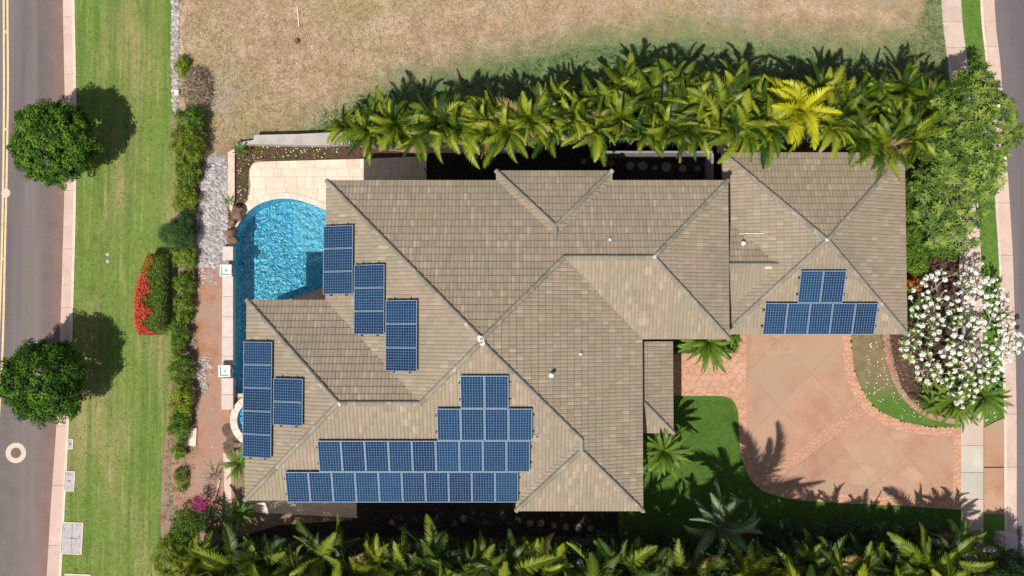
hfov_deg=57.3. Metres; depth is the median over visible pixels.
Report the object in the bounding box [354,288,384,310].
solar panel
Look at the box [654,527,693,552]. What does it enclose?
shrub
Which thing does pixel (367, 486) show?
solar panel
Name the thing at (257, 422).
solar panel
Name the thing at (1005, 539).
utility cabinet
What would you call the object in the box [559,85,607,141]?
palm tree
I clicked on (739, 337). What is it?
palm
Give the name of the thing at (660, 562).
palm tree
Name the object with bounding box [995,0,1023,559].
road
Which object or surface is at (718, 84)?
palm tree
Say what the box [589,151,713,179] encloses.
boundary wall
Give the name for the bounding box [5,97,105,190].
street tree
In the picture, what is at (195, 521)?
shrub
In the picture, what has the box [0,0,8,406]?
road marking
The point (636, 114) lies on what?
palm tree
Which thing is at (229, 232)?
boulder
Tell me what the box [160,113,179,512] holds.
dirt path
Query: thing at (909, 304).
shrub
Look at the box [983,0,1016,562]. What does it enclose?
street gutter
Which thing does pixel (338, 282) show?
solar panel
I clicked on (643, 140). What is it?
palm tree
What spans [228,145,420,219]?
mulch bed
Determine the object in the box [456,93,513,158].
palm tree
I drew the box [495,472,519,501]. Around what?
solar panel
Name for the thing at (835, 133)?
palm tree
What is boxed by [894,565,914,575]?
palm tree
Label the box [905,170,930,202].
hedge shrub
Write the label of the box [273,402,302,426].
solar panel
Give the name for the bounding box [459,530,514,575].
palm tree
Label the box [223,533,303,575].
palm tree
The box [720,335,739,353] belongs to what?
shrub
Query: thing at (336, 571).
palm tree
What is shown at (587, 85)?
palm tree
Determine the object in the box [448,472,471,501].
solar panel
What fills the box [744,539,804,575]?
palm tree
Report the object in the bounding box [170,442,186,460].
shrub
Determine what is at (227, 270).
fountain pedestal
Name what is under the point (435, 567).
palm tree
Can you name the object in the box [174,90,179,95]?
concrete block
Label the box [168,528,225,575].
palm tree
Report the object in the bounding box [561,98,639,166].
palm tree
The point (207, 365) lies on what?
light rubble
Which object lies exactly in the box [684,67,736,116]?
palm tree
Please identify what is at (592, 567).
palm tree
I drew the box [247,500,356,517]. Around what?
patio
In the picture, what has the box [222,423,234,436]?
flat rock
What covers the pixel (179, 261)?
shrub
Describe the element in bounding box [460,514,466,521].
stepping stone
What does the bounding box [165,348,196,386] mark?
shrub
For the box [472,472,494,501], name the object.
solar panel
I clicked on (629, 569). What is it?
palm tree
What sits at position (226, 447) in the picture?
flat rock
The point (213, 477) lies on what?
dead branches
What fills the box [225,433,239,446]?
flat rock
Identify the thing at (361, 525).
gravel
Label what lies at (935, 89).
palm tree
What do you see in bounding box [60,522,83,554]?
utility cover
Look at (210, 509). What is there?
shrub
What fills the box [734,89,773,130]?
palm tree
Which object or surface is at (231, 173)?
bed edging
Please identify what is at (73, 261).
road kerb
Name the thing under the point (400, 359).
solar panel
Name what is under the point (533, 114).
palm tree
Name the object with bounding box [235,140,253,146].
retaining wall
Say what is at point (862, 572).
palm tree
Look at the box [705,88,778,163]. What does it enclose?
palm tree
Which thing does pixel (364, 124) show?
palm tree
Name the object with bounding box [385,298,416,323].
solar panel
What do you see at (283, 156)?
bed flowers
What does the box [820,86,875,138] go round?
palm tree
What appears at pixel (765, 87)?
palm tree
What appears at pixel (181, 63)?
shrub
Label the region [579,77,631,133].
palm tree
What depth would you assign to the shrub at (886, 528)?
44.50 m
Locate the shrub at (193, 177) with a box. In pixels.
[172,154,202,189]
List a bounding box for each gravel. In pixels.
[235,502,618,568]
[425,140,735,179]
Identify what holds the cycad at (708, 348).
on the yard soil at (260, 522)
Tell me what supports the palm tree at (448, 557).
on the palm bed at (747, 536)
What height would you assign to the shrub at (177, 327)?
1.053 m
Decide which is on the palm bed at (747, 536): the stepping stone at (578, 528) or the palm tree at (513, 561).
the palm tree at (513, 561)
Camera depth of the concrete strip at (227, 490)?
45.67 m
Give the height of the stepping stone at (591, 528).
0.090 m
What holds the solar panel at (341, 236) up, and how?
attached to the house
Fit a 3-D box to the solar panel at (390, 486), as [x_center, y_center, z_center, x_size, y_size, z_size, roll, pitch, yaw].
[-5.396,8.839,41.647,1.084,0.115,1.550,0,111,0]
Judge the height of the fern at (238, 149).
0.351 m
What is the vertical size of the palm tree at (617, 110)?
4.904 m
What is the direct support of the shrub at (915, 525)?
on the yard soil at (260, 522)
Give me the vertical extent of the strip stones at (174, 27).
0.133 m
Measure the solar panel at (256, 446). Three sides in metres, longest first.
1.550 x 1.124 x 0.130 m
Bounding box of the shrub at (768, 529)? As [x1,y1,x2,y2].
[757,516,797,549]
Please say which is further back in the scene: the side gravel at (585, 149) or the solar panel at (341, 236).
the side gravel at (585, 149)
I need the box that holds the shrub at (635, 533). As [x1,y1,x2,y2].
[618,522,656,549]
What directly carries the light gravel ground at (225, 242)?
on the yard soil at (260, 522)
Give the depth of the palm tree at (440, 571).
40.66 m
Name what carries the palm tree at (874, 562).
on the palm bed at (747, 536)
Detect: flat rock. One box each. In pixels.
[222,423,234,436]
[222,442,235,455]
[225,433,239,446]
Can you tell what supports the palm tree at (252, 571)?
on the palm bed at (747, 536)
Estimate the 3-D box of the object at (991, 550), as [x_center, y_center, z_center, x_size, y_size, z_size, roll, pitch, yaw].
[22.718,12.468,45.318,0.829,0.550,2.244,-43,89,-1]
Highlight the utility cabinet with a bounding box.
[994,530,1017,547]
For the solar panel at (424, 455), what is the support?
attached to the house
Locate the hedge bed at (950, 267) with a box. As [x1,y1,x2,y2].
[890,142,960,418]
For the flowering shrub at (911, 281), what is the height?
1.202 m
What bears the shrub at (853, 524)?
on the yard soil at (260, 522)
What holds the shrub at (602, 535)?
on the gravel at (361, 525)
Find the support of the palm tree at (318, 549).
on the palm bed at (747, 536)
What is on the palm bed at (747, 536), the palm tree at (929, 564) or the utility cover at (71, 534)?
the palm tree at (929, 564)
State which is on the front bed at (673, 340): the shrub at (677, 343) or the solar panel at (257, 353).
the shrub at (677, 343)
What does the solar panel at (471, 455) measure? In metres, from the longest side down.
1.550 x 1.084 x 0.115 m
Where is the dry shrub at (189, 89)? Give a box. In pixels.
[176,64,214,112]
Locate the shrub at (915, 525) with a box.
[903,520,946,550]
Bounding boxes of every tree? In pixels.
[0,338,88,429]
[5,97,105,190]
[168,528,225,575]
[190,522,255,575]
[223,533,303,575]
[247,563,291,575]
[268,535,326,575]
[286,515,359,575]
[296,562,341,575]
[313,542,390,575]
[321,103,359,145]
[333,101,401,165]
[349,533,415,575]
[359,87,403,141]
[362,526,448,575]
[364,99,418,153]
[389,108,443,162]
[399,513,474,575]
[400,560,445,575]
[403,90,472,163]
[422,539,485,575]
[425,93,469,148]
[435,98,493,168]
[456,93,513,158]
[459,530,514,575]
[464,87,522,144]
[468,99,537,167]
[481,529,555,575]
[488,82,568,148]
[497,561,510,575]
[508,80,564,135]
[514,532,567,575]
[517,103,574,158]
[530,76,585,114]
[539,539,600,575]
[544,93,596,142]
[552,537,630,575]
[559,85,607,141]
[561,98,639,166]
[565,552,600,575]
[569,72,628,124]
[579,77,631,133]
[586,88,647,142]
[593,537,661,575]
[595,52,660,108]
[613,59,687,127]
[618,70,663,143]
[621,102,668,157]
[628,543,675,575]
[631,78,685,141]
[636,86,705,162]
[637,537,729,575]
[657,59,706,103]
[658,74,712,151]
[662,96,721,161]
[667,563,711,575]
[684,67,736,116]
[686,71,756,147]
[698,94,743,150]
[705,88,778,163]
[706,538,781,575]
[711,58,766,115]
[728,93,804,168]
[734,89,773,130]
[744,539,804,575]
[749,75,780,117]
[761,74,847,155]
[772,528,834,575]
[784,555,832,575]
[793,63,852,118]
[800,535,866,575]
[801,90,863,160]
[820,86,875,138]
[824,66,882,139]
[824,108,881,166]
[830,532,894,575]
[849,94,891,142]
[850,112,917,181]
[856,67,894,114]
[856,555,870,575]
[871,90,912,136]
[874,544,929,575]
[877,56,936,120]
[884,97,931,153]
[886,101,951,167]
[887,522,970,575]
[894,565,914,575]
[896,101,961,154]
[898,262,1023,408]
[899,74,954,128]
[908,60,1023,255]
[923,519,993,575]
[931,552,958,575]
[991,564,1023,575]
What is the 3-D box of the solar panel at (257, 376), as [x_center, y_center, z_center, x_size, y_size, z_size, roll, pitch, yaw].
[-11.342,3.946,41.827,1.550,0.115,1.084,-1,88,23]
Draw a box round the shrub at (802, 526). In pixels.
[788,520,833,549]
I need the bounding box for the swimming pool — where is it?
[233,199,325,393]
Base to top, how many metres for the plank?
0.090 m
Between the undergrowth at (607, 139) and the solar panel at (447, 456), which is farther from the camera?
the undergrowth at (607, 139)
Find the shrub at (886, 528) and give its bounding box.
[864,520,910,552]
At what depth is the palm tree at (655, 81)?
42.39 m
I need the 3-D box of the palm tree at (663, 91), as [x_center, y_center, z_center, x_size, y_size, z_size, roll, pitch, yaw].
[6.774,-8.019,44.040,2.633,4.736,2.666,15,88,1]
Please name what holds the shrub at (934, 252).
on the hedge bed at (950, 267)
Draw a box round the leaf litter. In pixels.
[880,336,930,411]
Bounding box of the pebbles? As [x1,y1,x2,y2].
[180,263,227,509]
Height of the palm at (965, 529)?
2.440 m
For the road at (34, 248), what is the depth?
46.20 m
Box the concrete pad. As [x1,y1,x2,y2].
[185,428,196,445]
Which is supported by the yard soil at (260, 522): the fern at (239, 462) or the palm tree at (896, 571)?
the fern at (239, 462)
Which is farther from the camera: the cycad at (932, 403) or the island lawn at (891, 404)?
the island lawn at (891, 404)
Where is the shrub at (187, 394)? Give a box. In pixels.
[167,375,195,416]
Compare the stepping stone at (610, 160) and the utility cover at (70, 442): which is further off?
the stepping stone at (610, 160)
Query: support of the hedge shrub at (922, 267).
on the hedge bed at (950, 267)
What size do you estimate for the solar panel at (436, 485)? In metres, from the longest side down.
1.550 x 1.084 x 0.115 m
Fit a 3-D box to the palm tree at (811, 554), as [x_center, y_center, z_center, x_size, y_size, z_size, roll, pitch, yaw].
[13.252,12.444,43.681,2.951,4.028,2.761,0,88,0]
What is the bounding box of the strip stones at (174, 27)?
[170,0,180,110]
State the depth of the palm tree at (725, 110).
42.25 m
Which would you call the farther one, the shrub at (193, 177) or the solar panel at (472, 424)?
the shrub at (193, 177)
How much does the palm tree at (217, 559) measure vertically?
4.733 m
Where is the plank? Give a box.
[214,480,219,499]
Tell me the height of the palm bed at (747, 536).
0.020 m
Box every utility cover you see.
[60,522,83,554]
[63,471,75,491]
[65,573,90,575]
[67,439,73,448]
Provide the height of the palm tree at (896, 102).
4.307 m
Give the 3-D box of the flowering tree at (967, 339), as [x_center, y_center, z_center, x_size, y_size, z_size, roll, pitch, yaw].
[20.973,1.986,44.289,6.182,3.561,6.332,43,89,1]
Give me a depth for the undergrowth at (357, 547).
44.26 m
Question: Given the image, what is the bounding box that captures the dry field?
[178,0,948,159]
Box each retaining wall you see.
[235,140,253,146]
[253,132,363,146]
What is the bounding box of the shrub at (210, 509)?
[197,504,236,536]
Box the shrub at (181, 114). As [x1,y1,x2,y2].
[171,103,206,144]
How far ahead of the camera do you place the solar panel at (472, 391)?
39.93 m
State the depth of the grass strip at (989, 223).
46.10 m
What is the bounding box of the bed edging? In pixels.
[228,149,234,210]
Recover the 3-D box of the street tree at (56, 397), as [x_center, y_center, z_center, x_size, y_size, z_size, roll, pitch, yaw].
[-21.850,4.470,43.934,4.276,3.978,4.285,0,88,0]
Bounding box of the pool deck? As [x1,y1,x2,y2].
[243,156,426,207]
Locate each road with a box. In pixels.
[0,0,64,575]
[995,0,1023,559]
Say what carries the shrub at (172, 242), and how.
on the yard soil at (260, 522)
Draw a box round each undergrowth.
[181,532,980,575]
[339,101,921,150]
[553,68,955,119]
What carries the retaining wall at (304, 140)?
on the yard soil at (260, 522)
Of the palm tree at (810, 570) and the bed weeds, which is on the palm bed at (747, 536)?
the palm tree at (810, 570)
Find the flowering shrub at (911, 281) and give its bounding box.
[907,274,921,291]
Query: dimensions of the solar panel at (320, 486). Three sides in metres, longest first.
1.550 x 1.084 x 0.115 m
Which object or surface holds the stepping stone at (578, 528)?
on the gravel at (361, 525)
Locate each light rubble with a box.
[196,356,212,391]
[198,267,219,284]
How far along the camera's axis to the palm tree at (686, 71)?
42.75 m
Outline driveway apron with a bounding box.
[983,418,1003,514]
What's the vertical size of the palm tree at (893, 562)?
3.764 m
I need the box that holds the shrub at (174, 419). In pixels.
[166,409,192,444]
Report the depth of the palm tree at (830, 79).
42.67 m
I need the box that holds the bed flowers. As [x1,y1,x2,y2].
[237,146,336,201]
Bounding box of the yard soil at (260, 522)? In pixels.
[160,120,908,575]
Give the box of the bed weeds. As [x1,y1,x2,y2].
[162,121,208,524]
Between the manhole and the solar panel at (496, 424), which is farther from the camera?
the manhole
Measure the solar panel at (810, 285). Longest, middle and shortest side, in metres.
1.550 x 1.124 x 0.130 m
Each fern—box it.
[217,444,244,486]
[220,196,233,207]
[221,497,257,532]
[230,141,248,159]
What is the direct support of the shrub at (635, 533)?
on the yard soil at (260, 522)
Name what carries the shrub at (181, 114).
on the dry field
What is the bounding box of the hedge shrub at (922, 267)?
[906,244,930,277]
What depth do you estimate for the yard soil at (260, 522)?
45.80 m
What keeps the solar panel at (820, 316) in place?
attached to the house
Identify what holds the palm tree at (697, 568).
on the palm bed at (747, 536)
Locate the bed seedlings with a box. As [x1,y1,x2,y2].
[235,146,342,205]
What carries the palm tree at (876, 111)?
on the dry field
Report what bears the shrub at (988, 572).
on the ground
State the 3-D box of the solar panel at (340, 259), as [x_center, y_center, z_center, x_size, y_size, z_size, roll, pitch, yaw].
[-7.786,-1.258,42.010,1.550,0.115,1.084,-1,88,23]
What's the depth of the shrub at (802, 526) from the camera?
44.50 m
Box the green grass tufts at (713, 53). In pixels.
[305,0,947,140]
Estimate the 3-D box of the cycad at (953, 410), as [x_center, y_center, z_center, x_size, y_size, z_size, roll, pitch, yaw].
[21.133,5.423,44.730,2.973,1.002,3.109,0,88,0]
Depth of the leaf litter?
45.86 m
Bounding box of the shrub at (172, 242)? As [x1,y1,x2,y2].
[155,217,197,250]
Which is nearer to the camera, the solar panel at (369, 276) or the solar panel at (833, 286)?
the solar panel at (369, 276)
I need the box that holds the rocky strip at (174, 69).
[172,7,178,114]
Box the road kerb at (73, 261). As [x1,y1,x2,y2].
[59,0,76,575]
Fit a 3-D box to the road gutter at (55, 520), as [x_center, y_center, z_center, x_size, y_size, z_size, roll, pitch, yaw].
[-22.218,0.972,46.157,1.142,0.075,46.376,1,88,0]
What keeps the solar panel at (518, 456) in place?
attached to the house
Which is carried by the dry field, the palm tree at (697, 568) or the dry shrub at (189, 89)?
the dry shrub at (189, 89)
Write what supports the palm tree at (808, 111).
on the yard soil at (260, 522)
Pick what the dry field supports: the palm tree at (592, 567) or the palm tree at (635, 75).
the palm tree at (635, 75)
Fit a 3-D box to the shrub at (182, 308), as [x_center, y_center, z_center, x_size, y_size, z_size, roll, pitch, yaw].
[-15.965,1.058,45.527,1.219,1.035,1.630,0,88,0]
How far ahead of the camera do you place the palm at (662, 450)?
43.12 m
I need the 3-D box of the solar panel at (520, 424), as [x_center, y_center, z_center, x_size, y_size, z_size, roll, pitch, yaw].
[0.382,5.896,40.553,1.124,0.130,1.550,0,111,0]
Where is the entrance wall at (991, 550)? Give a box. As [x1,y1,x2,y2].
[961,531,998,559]
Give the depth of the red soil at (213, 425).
45.80 m
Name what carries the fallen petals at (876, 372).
on the island lawn at (891, 404)
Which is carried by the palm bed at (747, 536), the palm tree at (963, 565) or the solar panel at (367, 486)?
the palm tree at (963, 565)
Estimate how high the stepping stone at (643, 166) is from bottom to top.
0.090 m
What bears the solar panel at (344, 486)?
attached to the house
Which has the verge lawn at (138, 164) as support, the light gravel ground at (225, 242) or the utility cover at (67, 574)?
the utility cover at (67, 574)
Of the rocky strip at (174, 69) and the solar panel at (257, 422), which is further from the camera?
the rocky strip at (174, 69)
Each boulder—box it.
[225,228,237,236]
[227,236,239,243]
[228,218,236,227]
[230,205,246,222]
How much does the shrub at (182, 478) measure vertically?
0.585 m
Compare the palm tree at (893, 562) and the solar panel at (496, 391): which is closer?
the solar panel at (496, 391)
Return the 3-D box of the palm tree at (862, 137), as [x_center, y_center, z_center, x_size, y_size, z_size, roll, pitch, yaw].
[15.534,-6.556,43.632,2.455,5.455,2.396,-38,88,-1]
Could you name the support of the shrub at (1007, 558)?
on the grass strip at (992, 523)
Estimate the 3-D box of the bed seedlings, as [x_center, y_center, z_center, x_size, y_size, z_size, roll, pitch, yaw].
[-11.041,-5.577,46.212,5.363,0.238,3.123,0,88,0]
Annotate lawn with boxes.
[61,0,173,575]
[619,396,960,537]
[851,334,960,427]
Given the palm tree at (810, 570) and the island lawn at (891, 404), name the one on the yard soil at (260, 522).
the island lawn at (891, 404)
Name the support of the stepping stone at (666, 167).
on the side gravel at (585, 149)
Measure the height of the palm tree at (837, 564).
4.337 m
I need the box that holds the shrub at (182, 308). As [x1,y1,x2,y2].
[173,294,195,325]
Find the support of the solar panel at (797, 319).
attached to the house
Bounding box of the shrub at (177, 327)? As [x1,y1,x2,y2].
[168,318,192,353]
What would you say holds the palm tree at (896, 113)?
on the yard soil at (260, 522)
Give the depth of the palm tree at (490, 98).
42.70 m
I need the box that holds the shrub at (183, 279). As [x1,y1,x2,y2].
[172,272,195,299]
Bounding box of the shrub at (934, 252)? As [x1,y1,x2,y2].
[928,224,968,262]
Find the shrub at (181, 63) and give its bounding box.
[173,54,189,77]
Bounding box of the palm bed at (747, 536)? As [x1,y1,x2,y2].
[253,525,960,573]
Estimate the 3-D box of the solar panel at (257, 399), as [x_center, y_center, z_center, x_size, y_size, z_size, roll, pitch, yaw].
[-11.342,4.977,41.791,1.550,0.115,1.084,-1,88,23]
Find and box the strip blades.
[962,1,1002,422]
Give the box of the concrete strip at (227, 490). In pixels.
[223,452,232,531]
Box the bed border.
[884,334,960,423]
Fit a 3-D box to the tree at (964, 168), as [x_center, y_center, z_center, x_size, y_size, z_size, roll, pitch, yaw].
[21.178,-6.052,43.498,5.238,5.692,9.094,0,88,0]
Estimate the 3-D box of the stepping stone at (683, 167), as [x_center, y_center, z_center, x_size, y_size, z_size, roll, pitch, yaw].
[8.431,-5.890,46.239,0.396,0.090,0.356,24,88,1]
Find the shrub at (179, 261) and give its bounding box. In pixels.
[169,243,197,272]
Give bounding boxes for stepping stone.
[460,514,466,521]
[526,520,533,526]
[537,519,544,526]
[563,523,568,529]
[574,523,581,531]
[587,525,593,531]
[607,158,614,165]
[626,162,633,169]
[638,161,647,170]
[661,162,670,171]
[679,165,686,171]
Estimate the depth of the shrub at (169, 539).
44.55 m
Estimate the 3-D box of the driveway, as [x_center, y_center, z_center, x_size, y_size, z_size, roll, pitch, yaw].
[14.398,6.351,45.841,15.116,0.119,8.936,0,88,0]
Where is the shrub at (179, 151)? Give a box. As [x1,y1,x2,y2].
[166,125,206,174]
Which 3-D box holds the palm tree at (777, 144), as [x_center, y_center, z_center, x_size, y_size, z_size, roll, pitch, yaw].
[11.684,-7.226,43.891,3.260,4.980,2.757,-41,88,-1]
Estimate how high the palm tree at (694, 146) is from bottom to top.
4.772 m
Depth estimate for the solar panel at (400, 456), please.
41.05 m
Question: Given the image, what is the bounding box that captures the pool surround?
[229,195,324,396]
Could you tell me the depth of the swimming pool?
47.39 m
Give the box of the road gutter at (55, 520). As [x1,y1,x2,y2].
[47,0,73,575]
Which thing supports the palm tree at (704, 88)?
on the dry field
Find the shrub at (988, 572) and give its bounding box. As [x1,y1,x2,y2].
[971,552,1004,575]
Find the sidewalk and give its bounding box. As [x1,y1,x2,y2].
[941,0,983,574]
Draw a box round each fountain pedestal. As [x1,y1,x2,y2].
[218,365,233,376]
[220,265,234,275]
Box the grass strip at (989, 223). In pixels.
[961,0,1003,425]
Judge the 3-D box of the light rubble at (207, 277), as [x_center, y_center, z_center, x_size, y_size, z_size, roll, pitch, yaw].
[-14.903,-0.612,46.016,1.055,0.079,0.928,0,88,0]
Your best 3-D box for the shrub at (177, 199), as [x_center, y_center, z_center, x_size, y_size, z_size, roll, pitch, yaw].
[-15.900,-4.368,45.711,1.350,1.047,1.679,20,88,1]
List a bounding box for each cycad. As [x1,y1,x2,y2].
[673,334,737,372]
[908,382,950,420]
[921,369,979,432]
[955,369,1013,423]
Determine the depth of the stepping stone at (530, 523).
45.59 m
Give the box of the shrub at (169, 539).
[149,533,188,575]
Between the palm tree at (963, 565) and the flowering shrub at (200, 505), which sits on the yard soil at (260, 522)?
the flowering shrub at (200, 505)
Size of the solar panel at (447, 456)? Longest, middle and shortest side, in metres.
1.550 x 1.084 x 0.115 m
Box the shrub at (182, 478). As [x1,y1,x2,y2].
[173,466,188,493]
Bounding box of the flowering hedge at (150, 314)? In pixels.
[133,253,171,335]
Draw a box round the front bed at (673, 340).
[652,339,737,352]
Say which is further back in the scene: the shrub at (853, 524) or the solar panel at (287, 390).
the shrub at (853, 524)
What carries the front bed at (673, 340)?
on the yard soil at (260, 522)
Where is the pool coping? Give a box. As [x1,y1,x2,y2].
[227,193,325,245]
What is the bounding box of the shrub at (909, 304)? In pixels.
[907,293,917,321]
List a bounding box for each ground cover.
[673,339,739,354]
[907,296,963,410]
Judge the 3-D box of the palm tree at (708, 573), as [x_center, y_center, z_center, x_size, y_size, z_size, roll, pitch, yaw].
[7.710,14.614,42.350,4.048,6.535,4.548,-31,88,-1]
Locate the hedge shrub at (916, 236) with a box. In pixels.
[906,222,932,253]
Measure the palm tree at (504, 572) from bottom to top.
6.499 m
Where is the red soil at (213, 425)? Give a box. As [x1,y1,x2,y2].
[171,261,234,524]
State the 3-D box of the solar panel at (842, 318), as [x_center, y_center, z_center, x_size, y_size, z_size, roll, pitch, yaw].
[15.175,1.406,43.038,1.084,0.115,1.550,0,111,0]
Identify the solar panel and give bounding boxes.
[242,434,271,459]
[243,340,271,364]
[243,364,271,387]
[243,388,271,411]
[243,411,271,434]
[273,377,302,401]
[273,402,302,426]
[284,472,309,501]
[308,472,333,501]
[316,441,342,471]
[323,224,352,248]
[323,248,352,271]
[323,271,352,295]
[331,472,356,501]
[341,441,365,471]
[353,311,384,335]
[354,263,384,287]
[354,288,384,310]
[355,472,379,501]
[364,441,388,471]
[378,472,402,501]
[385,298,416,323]
[385,324,416,347]
[385,348,416,372]
[388,441,412,471]
[402,472,425,501]
[412,441,435,471]
[425,472,448,501]
[435,408,460,440]
[435,441,459,471]
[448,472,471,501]
[459,375,484,407]
[459,441,482,471]
[461,408,484,440]
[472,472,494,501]
[483,441,506,471]
[484,375,509,407]
[485,408,508,440]
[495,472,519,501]
[507,441,531,471]
[508,408,533,440]
[761,303,787,334]
[785,303,810,334]
[796,271,823,302]
[807,303,832,334]
[820,271,846,302]
[829,303,855,334]
[852,303,878,334]
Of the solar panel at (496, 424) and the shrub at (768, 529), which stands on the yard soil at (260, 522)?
the shrub at (768, 529)
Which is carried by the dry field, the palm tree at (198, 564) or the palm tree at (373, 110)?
the palm tree at (373, 110)
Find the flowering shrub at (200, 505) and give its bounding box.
[193,493,209,512]
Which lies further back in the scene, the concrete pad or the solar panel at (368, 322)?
the concrete pad
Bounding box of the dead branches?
[199,461,224,486]
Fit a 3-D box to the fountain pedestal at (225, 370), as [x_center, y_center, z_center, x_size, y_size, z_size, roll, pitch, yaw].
[-13.782,4.021,45.537,0.705,0.900,0.565,0,88,0]
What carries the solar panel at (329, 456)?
attached to the house
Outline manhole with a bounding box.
[6,443,25,462]
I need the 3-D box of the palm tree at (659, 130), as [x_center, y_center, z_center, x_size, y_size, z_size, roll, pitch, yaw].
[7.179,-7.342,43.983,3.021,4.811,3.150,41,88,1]
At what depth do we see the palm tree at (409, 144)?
42.59 m
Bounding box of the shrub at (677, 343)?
[673,339,692,354]
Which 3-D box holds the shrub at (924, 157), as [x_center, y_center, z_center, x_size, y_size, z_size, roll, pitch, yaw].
[20.247,-5.265,44.850,2.175,2.824,3.767,0,88,0]
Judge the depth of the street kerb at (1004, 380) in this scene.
45.94 m
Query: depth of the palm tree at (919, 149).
42.56 m
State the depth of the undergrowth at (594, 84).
44.89 m
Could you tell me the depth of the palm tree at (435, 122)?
42.19 m
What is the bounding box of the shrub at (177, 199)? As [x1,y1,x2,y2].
[171,180,202,215]
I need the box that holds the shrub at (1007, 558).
[995,548,1023,573]
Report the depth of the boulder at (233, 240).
45.81 m
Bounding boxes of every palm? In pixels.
[643,426,694,481]
[683,481,762,560]
[729,334,747,346]
[929,510,986,563]
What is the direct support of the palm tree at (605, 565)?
on the palm bed at (747, 536)
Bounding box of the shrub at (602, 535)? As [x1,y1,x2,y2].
[584,529,619,559]
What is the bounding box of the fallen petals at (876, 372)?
[865,339,888,401]
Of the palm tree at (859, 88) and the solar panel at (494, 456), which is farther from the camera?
the palm tree at (859, 88)
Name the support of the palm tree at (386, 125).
on the dry field
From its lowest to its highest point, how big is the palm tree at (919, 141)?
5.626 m
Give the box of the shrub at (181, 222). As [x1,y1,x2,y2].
[172,207,200,247]
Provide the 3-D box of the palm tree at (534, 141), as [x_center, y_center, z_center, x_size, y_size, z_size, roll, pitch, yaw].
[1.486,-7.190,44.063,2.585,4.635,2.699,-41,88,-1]
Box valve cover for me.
[1,188,9,196]
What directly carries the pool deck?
on the yard soil at (260, 522)
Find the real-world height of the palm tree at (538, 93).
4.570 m
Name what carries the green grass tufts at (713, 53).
on the dry field
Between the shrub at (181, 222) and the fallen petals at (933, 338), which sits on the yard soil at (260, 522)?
the shrub at (181, 222)
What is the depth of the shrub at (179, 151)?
45.22 m
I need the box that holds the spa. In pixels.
[230,398,244,441]
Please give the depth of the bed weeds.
45.86 m
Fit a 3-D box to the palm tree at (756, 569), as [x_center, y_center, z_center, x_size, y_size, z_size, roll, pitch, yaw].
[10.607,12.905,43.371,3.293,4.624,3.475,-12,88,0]
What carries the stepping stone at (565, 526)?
on the gravel at (361, 525)
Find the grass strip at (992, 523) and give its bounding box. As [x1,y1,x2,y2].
[983,515,1004,575]
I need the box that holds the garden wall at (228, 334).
[221,246,235,409]
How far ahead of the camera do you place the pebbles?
45.80 m
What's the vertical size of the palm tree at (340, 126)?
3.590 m
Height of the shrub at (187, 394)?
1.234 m
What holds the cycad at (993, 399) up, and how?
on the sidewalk
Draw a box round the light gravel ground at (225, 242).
[195,155,227,267]
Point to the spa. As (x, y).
(236, 420)
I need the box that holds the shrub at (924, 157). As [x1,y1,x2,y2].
[914,140,956,210]
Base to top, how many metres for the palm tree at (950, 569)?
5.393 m
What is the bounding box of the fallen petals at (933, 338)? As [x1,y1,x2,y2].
[910,299,956,396]
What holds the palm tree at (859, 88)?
on the dry field
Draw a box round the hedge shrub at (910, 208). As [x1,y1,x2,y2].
[905,196,930,229]
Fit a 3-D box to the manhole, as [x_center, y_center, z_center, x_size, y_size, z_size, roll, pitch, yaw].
[-24.306,8.082,45.911,1.000,0.069,1.000,0,88,0]
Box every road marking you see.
[0,0,4,318]
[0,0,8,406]
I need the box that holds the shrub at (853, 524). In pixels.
[825,517,870,551]
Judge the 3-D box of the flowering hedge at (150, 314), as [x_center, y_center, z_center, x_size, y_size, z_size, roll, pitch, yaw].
[-17.449,0.312,45.393,1.696,1.248,4.028,0,88,0]
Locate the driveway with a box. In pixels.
[673,334,960,509]
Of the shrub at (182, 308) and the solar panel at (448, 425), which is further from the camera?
the shrub at (182, 308)
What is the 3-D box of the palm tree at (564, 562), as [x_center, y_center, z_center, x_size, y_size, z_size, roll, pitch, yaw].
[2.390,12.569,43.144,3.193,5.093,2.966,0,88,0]
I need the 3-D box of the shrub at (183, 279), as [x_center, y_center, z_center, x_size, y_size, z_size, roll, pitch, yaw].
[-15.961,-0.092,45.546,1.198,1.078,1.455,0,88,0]
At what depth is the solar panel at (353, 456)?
41.05 m
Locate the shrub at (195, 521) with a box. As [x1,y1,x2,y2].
[169,506,207,542]
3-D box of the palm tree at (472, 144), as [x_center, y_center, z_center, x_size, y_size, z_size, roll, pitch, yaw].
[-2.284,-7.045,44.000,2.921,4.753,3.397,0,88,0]
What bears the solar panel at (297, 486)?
attached to the house
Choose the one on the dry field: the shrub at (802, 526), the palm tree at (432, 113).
the palm tree at (432, 113)
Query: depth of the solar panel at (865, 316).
42.98 m
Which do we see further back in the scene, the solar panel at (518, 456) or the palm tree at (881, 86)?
the palm tree at (881, 86)
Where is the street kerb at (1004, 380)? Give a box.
[980,0,1006,553]
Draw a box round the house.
[243,151,908,512]
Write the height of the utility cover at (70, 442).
0.100 m

